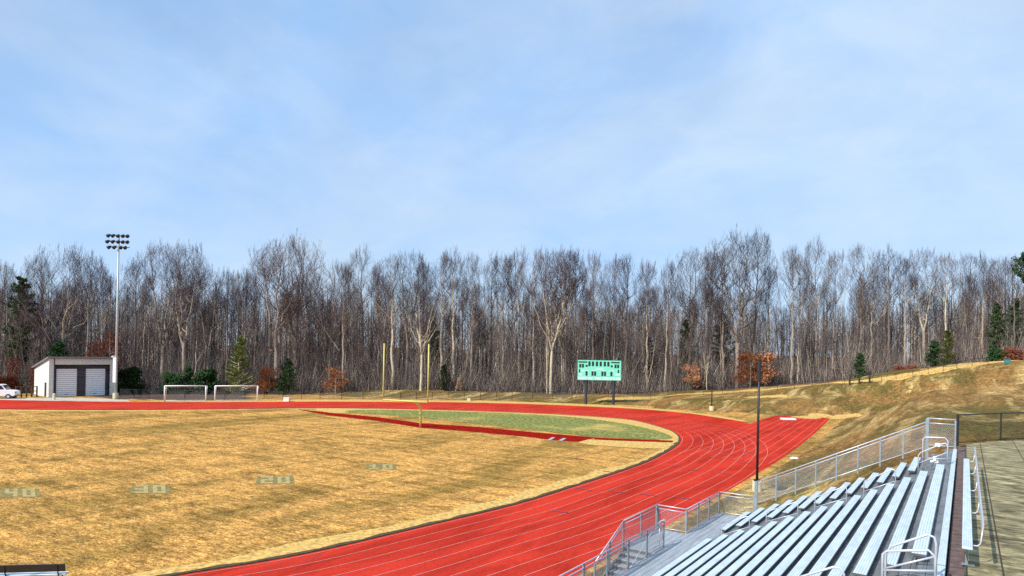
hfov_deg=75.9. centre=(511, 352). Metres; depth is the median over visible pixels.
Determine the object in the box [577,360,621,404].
scoreboard
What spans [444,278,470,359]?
bare tree
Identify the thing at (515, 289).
bare tree
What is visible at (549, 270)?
bare tree
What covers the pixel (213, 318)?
bare tree
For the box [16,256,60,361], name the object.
bare tree
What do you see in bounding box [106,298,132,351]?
bare tree
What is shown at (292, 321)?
bare tree
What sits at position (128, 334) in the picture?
bare tree
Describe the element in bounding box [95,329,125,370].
leafy tree
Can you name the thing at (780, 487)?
drain grate
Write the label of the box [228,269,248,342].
bare tree
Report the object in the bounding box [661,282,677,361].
bare tree
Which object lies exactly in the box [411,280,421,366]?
bare tree
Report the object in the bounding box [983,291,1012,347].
bare tree
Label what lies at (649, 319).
bare tree
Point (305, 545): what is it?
straw verge
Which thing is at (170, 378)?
evergreen shrub
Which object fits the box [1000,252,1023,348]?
bare tree
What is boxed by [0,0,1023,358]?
sky
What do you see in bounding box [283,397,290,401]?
storage box
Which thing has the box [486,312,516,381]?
bare tree
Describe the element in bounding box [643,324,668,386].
bare tree
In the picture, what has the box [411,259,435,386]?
bare tree
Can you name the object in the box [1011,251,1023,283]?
conifer
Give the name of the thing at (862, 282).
bare tree
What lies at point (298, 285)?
bare tree
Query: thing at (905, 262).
bare tree
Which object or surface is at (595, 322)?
bare tree
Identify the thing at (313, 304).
bare tree
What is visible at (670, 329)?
bare tree
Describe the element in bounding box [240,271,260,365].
bare tree
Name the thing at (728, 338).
bare tree
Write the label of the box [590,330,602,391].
bare tree
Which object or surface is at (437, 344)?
conifer
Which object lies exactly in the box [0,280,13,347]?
bare tree
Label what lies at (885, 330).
bare tree
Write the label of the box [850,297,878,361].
bare tree
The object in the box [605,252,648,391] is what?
bare tree
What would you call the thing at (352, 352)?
bare tree
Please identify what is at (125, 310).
bare tree
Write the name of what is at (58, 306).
bare tree
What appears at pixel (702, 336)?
bare tree
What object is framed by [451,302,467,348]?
bare tree
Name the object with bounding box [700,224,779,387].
bare tree
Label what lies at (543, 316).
bare tree
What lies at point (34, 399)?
gravel edge
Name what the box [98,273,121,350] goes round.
bare tree
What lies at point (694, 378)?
leafy tree
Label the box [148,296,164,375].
bare tree
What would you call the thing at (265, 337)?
bare tree
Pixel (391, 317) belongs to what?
bare tree
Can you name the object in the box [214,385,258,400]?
soccer goal
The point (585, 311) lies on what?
bare tree
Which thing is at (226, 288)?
bare tree
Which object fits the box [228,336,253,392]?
bare tree
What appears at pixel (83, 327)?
bare tree
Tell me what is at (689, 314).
bare tree
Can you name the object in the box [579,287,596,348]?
bare tree
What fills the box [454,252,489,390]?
bare tree
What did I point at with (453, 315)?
bare tree
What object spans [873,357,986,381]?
chain link fence
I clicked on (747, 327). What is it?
bare tree
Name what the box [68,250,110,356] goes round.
bare tree
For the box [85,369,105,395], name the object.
roller door
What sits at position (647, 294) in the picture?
bare tree
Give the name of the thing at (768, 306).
bare tree
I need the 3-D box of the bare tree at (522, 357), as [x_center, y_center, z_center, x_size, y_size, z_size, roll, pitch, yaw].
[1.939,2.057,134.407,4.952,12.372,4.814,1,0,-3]
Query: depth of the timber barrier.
114.36 m
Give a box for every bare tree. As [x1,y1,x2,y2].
[0,260,17,367]
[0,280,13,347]
[0,336,12,375]
[6,243,110,352]
[8,300,50,385]
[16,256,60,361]
[35,281,61,349]
[35,327,64,363]
[49,291,66,334]
[49,303,86,356]
[60,286,90,351]
[65,284,81,356]
[66,274,95,338]
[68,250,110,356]
[72,309,91,355]
[88,263,112,348]
[88,284,102,333]
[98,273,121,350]
[102,338,125,367]
[103,318,119,355]
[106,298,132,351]
[119,297,133,365]
[120,257,152,365]
[121,239,204,387]
[122,331,139,367]
[136,269,155,366]
[142,322,157,374]
[145,241,215,389]
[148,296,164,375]
[156,308,175,370]
[160,288,189,367]
[160,323,188,372]
[173,283,192,338]
[185,266,226,368]
[186,280,209,370]
[188,321,203,377]
[196,304,216,368]
[207,288,227,365]
[209,342,220,368]
[215,267,240,390]
[219,296,240,377]
[226,287,240,355]
[227,269,263,377]
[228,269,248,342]
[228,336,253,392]
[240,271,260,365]
[244,313,267,389]
[245,239,310,392]
[254,229,334,387]
[256,322,281,380]
[260,299,274,342]
[270,286,317,388]
[272,290,296,357]
[279,289,300,347]
[296,258,369,377]
[297,331,321,387]
[302,273,326,372]
[305,291,346,377]
[307,337,323,376]
[328,295,350,337]
[331,264,356,390]
[336,284,364,344]
[342,338,360,372]
[347,242,377,383]
[348,327,372,383]
[349,287,363,331]
[359,308,387,384]
[367,259,388,387]
[369,253,410,388]
[369,302,383,356]
[370,273,391,376]
[376,286,401,370]
[378,321,391,376]
[386,248,435,382]
[397,323,410,378]
[399,283,414,363]
[402,278,444,390]
[410,311,433,362]
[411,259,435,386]
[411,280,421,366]
[421,251,459,383]
[423,310,437,377]
[424,296,440,326]
[429,293,449,367]
[435,247,472,389]
[438,314,451,364]
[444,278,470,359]
[446,308,460,348]
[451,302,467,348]
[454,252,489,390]
[465,285,483,368]
[469,282,486,372]
[473,313,487,379]
[474,322,487,376]
[475,293,500,376]
[482,251,501,387]
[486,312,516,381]
[490,252,517,387]
[495,271,523,367]
[496,286,520,363]
[500,244,535,388]
[505,291,545,386]
[510,336,532,379]
[516,244,551,390]
[523,289,539,374]
[526,260,582,392]
[527,249,573,382]
[533,245,591,389]
[536,288,558,371]
[538,304,555,392]
[553,269,580,335]
[553,297,593,393]
[560,246,588,390]
[560,334,571,392]
[577,287,595,347]
[577,303,604,391]
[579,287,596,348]
[582,250,606,392]
[586,272,612,357]
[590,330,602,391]
[593,306,610,357]
[595,284,625,349]
[599,254,628,359]
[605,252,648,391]
[607,324,621,359]
[611,294,637,389]
[631,288,661,357]
[632,313,662,390]
[633,258,661,392]
[639,290,660,352]
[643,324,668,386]
[647,284,671,382]
[654,302,689,390]
[659,257,678,391]
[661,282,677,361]
[670,246,710,383]
[672,285,688,371]
[681,293,704,372]
[691,276,714,378]
[694,249,732,388]
[695,339,716,389]
[699,294,720,367]
[699,328,710,389]
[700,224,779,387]
[702,240,739,386]
[710,292,730,387]
[715,284,734,372]
[719,322,735,380]
[732,292,747,321]
[734,291,762,363]
[738,228,775,383]
[739,336,748,358]
[752,291,767,344]
[755,314,770,354]
[756,263,782,384]
[767,339,777,368]
[769,304,784,364]
[773,306,794,376]
[774,242,812,382]
[782,299,796,371]
[786,251,811,377]
[789,284,819,365]
[793,324,804,382]
[799,237,833,376]
[803,279,815,341]
[804,339,812,361]
[811,281,837,369]
[818,286,836,373]
[821,328,833,378]
[822,249,849,378]
[828,305,846,355]
[834,316,863,366]
[839,242,886,367]
[846,278,867,352]
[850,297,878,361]
[851,261,891,365]
[856,283,875,340]
[865,333,879,370]
[869,245,908,367]
[873,309,895,363]
[876,275,895,341]
[888,252,919,366]
[891,344,901,362]
[894,300,919,358]
[897,273,929,363]
[899,247,945,364]
[915,292,942,355]
[916,327,931,360]
[929,286,948,349]
[930,250,962,354]
[936,326,957,364]
[953,253,986,358]
[956,324,965,360]
[957,270,973,345]
[959,297,975,358]
[961,286,982,336]
[964,279,994,342]
[968,250,998,353]
[980,276,1011,339]
[981,255,1021,348]
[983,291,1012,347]
[983,326,993,358]
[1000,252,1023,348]
[1017,295,1023,332]
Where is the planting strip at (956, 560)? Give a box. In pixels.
[947,447,964,575]
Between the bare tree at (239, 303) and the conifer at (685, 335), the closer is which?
the bare tree at (239, 303)
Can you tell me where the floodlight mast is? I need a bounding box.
[105,234,129,398]
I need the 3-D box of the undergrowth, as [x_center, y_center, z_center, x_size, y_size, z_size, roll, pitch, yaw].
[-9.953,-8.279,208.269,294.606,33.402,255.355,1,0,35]
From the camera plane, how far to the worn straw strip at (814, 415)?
97.78 m
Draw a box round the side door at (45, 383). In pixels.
[44,382,46,396]
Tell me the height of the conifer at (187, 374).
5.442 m
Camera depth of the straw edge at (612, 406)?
109.25 m
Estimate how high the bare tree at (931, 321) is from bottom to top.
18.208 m
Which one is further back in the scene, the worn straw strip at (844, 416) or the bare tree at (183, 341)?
the bare tree at (183, 341)
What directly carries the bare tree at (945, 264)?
on the ground
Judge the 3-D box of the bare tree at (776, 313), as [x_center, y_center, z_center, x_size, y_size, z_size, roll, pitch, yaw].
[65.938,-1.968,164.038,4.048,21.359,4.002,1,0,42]
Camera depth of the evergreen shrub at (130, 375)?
115.33 m
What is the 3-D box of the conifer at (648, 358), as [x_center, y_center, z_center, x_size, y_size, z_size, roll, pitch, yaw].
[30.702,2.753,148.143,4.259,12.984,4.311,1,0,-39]
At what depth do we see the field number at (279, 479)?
43.02 m
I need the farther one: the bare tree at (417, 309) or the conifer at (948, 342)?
the bare tree at (417, 309)
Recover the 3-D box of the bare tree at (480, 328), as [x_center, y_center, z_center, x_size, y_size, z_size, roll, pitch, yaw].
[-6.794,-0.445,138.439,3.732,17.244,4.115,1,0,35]
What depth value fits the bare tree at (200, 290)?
137.92 m
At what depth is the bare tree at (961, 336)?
133.81 m
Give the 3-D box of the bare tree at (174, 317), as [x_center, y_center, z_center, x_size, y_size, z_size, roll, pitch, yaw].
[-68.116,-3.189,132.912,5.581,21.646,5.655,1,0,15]
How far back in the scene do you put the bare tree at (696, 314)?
144.34 m
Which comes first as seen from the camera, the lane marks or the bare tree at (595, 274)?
the lane marks
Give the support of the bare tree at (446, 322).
on the ground
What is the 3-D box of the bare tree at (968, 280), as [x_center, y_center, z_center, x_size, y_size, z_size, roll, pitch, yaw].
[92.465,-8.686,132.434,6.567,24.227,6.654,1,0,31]
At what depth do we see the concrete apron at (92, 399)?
102.04 m
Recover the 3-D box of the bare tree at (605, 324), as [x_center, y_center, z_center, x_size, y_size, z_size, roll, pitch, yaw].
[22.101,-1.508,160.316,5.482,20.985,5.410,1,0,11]
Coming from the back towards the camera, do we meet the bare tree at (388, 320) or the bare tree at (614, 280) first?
the bare tree at (388, 320)
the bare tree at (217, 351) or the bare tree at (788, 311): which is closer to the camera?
the bare tree at (217, 351)
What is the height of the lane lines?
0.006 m
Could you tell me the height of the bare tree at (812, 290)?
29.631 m
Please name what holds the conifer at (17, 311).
on the ground
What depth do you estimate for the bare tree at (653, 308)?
146.36 m
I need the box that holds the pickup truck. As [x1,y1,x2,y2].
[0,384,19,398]
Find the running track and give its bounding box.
[0,400,778,575]
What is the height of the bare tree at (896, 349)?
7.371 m
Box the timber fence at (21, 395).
[15,386,37,397]
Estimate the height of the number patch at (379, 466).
0.001 m
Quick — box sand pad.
[579,439,673,448]
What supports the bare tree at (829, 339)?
on the ground
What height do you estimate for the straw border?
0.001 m
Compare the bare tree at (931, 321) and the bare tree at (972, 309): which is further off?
the bare tree at (972, 309)
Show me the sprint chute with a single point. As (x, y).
(787, 435)
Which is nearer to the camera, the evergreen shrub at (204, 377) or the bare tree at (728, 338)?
the evergreen shrub at (204, 377)
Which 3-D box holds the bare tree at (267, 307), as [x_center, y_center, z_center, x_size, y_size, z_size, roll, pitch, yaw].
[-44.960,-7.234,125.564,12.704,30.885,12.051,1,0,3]
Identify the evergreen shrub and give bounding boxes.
[117,366,145,393]
[160,371,189,393]
[184,368,220,393]
[983,347,1009,361]
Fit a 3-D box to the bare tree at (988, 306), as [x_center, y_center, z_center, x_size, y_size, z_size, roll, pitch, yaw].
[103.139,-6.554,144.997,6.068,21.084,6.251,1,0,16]
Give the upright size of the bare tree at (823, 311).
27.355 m
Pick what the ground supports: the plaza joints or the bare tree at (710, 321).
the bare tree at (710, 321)
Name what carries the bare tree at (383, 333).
on the ground
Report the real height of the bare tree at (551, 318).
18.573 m
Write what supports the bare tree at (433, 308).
on the ground
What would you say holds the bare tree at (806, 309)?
on the ground
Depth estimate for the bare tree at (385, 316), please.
136.64 m
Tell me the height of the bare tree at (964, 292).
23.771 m
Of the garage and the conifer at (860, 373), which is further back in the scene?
the conifer at (860, 373)
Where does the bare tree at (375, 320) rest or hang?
on the ground
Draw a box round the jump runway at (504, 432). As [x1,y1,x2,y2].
[299,409,594,441]
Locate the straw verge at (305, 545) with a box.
[0,408,675,575]
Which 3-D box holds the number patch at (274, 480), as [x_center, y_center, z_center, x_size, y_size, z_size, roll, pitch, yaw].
[-15.450,8.306,42.840,2.375,0.001,3.231,1,0,-19]
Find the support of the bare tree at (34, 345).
on the ground
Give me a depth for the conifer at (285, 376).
121.66 m
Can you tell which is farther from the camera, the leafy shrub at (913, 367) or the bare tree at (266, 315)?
the bare tree at (266, 315)
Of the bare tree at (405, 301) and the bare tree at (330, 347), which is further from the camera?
the bare tree at (405, 301)
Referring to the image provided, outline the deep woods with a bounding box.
[0,255,1023,382]
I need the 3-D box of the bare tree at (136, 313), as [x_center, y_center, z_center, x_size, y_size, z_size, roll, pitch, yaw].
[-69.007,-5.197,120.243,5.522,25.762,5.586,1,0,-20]
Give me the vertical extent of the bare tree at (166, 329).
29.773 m
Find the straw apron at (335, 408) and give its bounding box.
[316,408,359,412]
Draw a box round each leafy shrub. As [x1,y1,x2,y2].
[0,375,23,389]
[892,365,907,370]
[905,365,918,368]
[989,346,1023,360]
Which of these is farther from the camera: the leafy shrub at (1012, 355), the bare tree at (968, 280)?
the bare tree at (968, 280)
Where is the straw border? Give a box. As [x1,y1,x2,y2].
[314,409,677,441]
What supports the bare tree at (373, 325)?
on the ground
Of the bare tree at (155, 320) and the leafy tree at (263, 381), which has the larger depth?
the bare tree at (155, 320)
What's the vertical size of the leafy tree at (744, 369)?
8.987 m
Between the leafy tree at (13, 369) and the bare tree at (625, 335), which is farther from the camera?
the bare tree at (625, 335)
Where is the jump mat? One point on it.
(787, 419)
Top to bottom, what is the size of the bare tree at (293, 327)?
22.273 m
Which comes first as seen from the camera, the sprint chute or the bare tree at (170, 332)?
the sprint chute
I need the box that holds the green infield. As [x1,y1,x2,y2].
[346,410,672,438]
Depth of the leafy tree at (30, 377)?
113.78 m
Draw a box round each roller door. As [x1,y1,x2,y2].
[56,369,76,396]
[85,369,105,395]
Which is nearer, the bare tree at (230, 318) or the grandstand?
the grandstand
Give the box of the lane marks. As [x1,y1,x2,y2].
[552,431,749,512]
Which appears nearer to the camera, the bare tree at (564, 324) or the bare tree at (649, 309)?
the bare tree at (564, 324)
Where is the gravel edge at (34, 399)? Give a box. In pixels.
[0,397,66,400]
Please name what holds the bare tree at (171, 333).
on the ground
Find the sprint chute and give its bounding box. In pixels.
[677,415,828,463]
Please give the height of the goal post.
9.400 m
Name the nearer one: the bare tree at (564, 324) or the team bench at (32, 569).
the team bench at (32, 569)
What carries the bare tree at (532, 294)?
on the ground
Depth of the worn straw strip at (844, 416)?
98.02 m
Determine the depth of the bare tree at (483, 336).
137.76 m
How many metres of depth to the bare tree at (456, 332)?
137.89 m
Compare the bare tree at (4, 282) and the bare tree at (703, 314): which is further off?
the bare tree at (703, 314)
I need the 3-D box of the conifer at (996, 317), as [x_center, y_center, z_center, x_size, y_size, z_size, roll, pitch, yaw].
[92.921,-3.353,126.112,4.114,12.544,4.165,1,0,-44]
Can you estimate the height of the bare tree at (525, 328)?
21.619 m
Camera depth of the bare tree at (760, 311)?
190.73 m
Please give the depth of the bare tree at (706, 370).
136.95 m
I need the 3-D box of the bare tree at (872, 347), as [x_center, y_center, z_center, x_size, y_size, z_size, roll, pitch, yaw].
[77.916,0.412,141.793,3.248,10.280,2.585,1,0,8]
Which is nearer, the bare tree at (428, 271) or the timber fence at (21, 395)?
the timber fence at (21, 395)
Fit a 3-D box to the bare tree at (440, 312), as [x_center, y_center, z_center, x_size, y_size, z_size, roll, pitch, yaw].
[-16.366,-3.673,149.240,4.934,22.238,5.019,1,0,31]
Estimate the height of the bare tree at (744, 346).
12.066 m
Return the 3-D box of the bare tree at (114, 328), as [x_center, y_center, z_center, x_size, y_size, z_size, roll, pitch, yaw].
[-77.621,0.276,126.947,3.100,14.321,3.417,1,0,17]
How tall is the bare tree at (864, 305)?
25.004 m
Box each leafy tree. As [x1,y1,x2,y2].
[5,355,23,388]
[27,364,33,392]
[81,340,107,356]
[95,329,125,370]
[251,364,281,394]
[319,364,348,393]
[455,377,462,390]
[680,362,702,389]
[729,348,765,387]
[748,350,779,385]
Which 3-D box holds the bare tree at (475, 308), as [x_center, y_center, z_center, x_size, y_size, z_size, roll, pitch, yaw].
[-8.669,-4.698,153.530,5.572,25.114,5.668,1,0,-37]
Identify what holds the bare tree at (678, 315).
on the ground
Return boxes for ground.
[0,344,1023,575]
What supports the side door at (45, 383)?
in the garage
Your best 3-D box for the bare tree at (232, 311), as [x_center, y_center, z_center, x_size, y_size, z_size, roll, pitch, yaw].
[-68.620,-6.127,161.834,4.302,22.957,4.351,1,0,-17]
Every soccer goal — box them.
[164,385,207,401]
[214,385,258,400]
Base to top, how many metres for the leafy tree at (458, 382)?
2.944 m
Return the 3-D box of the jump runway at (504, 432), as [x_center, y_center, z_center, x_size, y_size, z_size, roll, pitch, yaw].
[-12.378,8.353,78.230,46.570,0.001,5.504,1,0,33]
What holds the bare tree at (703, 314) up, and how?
on the ground
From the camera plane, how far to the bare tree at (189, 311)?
136.34 m
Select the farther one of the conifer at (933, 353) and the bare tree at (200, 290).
the bare tree at (200, 290)
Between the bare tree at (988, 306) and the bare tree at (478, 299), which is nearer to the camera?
the bare tree at (988, 306)
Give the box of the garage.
[31,357,118,396]
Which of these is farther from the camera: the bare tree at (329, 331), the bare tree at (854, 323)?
the bare tree at (854, 323)
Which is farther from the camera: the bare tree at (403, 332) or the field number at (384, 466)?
the bare tree at (403, 332)
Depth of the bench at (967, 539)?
14.38 m
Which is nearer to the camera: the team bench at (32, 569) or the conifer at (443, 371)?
the team bench at (32, 569)
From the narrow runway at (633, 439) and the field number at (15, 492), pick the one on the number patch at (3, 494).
the field number at (15, 492)
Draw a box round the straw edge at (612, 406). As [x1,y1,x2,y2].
[133,400,744,420]
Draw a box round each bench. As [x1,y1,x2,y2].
[0,563,69,575]
[962,447,983,565]
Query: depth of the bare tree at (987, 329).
127.24 m
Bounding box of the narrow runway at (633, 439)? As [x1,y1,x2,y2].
[594,438,672,441]
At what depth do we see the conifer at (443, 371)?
128.57 m
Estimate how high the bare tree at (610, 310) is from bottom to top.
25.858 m
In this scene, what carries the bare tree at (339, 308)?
on the ground
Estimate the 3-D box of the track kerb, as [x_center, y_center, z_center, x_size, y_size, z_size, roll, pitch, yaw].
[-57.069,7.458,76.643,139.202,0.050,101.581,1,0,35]
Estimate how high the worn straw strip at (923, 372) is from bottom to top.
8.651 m
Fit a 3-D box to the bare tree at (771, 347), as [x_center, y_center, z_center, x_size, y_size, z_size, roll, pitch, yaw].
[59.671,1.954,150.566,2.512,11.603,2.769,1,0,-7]
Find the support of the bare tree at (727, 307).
on the ground
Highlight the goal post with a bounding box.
[382,343,429,426]
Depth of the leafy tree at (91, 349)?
116.56 m
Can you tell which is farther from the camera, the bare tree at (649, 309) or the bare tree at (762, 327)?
the bare tree at (649, 309)
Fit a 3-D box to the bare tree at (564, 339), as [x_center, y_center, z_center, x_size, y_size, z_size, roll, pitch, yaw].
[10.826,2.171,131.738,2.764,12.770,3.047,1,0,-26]
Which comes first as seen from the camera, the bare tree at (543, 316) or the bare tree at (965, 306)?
the bare tree at (965, 306)
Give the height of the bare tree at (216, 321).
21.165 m
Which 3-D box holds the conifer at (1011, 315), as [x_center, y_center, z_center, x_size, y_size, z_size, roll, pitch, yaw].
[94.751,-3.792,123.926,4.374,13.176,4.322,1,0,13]
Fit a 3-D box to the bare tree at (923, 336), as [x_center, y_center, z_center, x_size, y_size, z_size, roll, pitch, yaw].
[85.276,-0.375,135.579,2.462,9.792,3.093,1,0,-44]
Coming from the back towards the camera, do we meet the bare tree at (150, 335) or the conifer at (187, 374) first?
the bare tree at (150, 335)
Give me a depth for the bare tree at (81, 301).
135.74 m
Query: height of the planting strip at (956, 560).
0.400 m
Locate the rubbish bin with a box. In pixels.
[1004,359,1010,363]
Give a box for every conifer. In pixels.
[1,276,47,390]
[45,341,70,356]
[180,366,193,393]
[221,335,256,393]
[272,358,299,394]
[425,321,442,368]
[437,365,450,389]
[640,338,657,377]
[674,319,697,372]
[711,313,735,367]
[851,353,870,377]
[921,340,945,367]
[935,330,959,364]
[984,303,1006,347]
[1000,298,1023,348]
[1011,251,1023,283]
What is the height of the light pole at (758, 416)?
8.910 m
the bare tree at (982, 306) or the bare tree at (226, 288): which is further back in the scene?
the bare tree at (982, 306)
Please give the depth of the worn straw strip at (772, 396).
117.08 m
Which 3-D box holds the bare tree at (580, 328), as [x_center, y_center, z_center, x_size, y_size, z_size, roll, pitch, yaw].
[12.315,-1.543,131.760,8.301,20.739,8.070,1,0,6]
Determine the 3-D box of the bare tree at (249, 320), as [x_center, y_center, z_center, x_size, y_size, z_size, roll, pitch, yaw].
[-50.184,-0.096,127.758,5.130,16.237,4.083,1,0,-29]
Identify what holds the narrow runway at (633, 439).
on the ground
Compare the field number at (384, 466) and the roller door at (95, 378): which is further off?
the roller door at (95, 378)
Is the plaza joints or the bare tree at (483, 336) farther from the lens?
the bare tree at (483, 336)
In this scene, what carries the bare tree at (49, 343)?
on the ground
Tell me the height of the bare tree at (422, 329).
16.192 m
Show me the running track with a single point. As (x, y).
(707, 488)
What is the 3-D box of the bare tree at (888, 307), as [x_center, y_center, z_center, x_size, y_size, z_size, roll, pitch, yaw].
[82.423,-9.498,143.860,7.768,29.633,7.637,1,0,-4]
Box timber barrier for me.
[849,375,870,384]
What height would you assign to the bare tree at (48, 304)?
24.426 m
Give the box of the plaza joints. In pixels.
[965,442,1023,575]
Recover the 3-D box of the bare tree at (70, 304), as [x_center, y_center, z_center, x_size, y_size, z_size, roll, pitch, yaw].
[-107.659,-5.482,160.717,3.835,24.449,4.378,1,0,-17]
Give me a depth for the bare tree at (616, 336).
135.23 m
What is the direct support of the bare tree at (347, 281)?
on the ground
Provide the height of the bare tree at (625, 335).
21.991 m
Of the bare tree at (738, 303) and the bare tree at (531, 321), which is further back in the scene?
the bare tree at (738, 303)
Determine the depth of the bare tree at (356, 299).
170.99 m
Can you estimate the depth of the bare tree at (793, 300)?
142.59 m
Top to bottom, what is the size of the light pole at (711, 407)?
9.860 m
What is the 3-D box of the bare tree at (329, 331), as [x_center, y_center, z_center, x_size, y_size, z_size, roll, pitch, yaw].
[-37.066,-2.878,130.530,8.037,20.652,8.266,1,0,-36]
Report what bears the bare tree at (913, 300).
on the ground
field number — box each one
[5,489,35,496]
[135,485,165,492]
[260,476,289,482]
[369,464,392,468]
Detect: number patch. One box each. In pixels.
[0,488,40,497]
[130,484,170,493]
[255,475,294,484]
[365,464,395,469]
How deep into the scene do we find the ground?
48.46 m
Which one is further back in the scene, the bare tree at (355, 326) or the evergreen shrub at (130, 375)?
the bare tree at (355, 326)
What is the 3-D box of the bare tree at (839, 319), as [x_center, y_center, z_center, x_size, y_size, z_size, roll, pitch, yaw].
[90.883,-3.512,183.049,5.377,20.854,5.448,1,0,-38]
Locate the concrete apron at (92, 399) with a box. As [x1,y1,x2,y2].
[45,398,130,401]
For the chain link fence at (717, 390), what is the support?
on the ground
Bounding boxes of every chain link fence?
[120,389,571,399]
[576,378,844,400]
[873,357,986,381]
[956,412,1023,445]
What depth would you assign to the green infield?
81.79 m
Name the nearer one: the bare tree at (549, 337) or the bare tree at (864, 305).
the bare tree at (549, 337)
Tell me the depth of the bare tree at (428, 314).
131.45 m
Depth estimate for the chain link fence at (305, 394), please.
114.50 m
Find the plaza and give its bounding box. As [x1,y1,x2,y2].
[966,440,1023,575]
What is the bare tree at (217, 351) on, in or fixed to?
on the ground
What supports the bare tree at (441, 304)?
on the ground
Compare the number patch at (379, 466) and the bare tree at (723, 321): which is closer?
the number patch at (379, 466)
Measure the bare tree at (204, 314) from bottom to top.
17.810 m
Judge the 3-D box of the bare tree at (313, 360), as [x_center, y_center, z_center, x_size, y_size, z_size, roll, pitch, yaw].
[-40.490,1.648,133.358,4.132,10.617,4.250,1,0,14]
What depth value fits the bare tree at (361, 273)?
131.59 m
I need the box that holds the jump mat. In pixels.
[780,418,795,419]
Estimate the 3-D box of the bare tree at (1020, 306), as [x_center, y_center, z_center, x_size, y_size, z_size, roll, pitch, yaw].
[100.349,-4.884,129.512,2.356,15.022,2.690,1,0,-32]
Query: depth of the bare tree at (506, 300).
146.00 m
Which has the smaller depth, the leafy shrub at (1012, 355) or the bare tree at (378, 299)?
the leafy shrub at (1012, 355)
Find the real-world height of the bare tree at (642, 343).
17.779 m
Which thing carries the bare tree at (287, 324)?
on the ground
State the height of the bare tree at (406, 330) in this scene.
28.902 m
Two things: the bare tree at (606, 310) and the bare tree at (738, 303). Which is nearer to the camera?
the bare tree at (606, 310)
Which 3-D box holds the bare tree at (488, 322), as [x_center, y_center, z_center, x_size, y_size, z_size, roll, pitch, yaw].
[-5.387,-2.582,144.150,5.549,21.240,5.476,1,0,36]
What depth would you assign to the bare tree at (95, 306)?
170.52 m
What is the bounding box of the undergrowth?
[0,243,1023,393]
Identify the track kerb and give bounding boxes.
[28,408,679,575]
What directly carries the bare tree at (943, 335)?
on the ground
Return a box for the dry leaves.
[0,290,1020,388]
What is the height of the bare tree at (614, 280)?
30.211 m
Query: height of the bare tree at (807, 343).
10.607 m
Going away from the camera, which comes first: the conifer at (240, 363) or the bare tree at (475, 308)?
the conifer at (240, 363)
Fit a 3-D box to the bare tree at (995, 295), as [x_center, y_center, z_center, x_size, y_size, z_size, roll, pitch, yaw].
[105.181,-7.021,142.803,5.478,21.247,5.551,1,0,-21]
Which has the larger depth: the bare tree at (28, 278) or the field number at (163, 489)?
the bare tree at (28, 278)
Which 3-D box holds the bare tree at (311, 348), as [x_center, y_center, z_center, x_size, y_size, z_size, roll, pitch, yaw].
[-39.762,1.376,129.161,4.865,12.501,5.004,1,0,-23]
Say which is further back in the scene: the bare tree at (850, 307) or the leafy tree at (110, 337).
the bare tree at (850, 307)
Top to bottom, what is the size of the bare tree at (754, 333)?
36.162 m
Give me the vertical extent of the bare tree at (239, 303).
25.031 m
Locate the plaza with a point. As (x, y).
(984, 557)
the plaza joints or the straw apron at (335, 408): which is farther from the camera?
the straw apron at (335, 408)
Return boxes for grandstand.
[559,418,956,575]
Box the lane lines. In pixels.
[2,403,827,575]
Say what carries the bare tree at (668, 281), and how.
on the ground
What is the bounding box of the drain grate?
[777,486,787,489]
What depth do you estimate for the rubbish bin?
93.75 m
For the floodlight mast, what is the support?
on the ground
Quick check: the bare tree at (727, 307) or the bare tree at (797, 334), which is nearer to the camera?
the bare tree at (797, 334)
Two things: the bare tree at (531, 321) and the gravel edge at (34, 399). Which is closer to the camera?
the gravel edge at (34, 399)
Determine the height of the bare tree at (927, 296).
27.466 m
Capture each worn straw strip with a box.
[596,360,1016,399]
[744,395,790,397]
[793,413,831,418]
[829,413,861,418]
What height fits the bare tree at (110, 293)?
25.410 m
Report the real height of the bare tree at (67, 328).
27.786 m
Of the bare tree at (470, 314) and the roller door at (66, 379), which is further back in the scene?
the bare tree at (470, 314)
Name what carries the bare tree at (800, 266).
on the ground
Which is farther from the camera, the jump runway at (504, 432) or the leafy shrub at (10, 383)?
the leafy shrub at (10, 383)
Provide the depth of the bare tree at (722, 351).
143.26 m
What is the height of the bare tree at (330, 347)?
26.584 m
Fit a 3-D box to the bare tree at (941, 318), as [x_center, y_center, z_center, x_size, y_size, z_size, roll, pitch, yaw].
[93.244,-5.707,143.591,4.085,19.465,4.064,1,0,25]
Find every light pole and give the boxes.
[709,351,713,410]
[752,359,761,491]
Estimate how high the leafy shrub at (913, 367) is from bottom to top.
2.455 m
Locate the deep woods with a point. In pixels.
(821, 331)
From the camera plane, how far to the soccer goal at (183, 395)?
103.14 m
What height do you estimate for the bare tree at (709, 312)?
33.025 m
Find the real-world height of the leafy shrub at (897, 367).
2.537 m
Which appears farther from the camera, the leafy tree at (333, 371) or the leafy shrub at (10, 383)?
the leafy tree at (333, 371)
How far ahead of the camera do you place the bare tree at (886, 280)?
158.12 m
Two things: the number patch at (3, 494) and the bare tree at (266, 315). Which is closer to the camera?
the number patch at (3, 494)
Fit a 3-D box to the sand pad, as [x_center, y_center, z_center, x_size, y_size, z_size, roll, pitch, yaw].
[11.021,8.823,63.464,9.307,0.001,4.828,1,0,9]
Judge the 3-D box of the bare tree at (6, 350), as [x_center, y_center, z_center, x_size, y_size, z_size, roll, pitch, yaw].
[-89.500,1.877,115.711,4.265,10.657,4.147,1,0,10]
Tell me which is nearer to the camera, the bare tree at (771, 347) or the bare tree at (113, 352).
the bare tree at (113, 352)

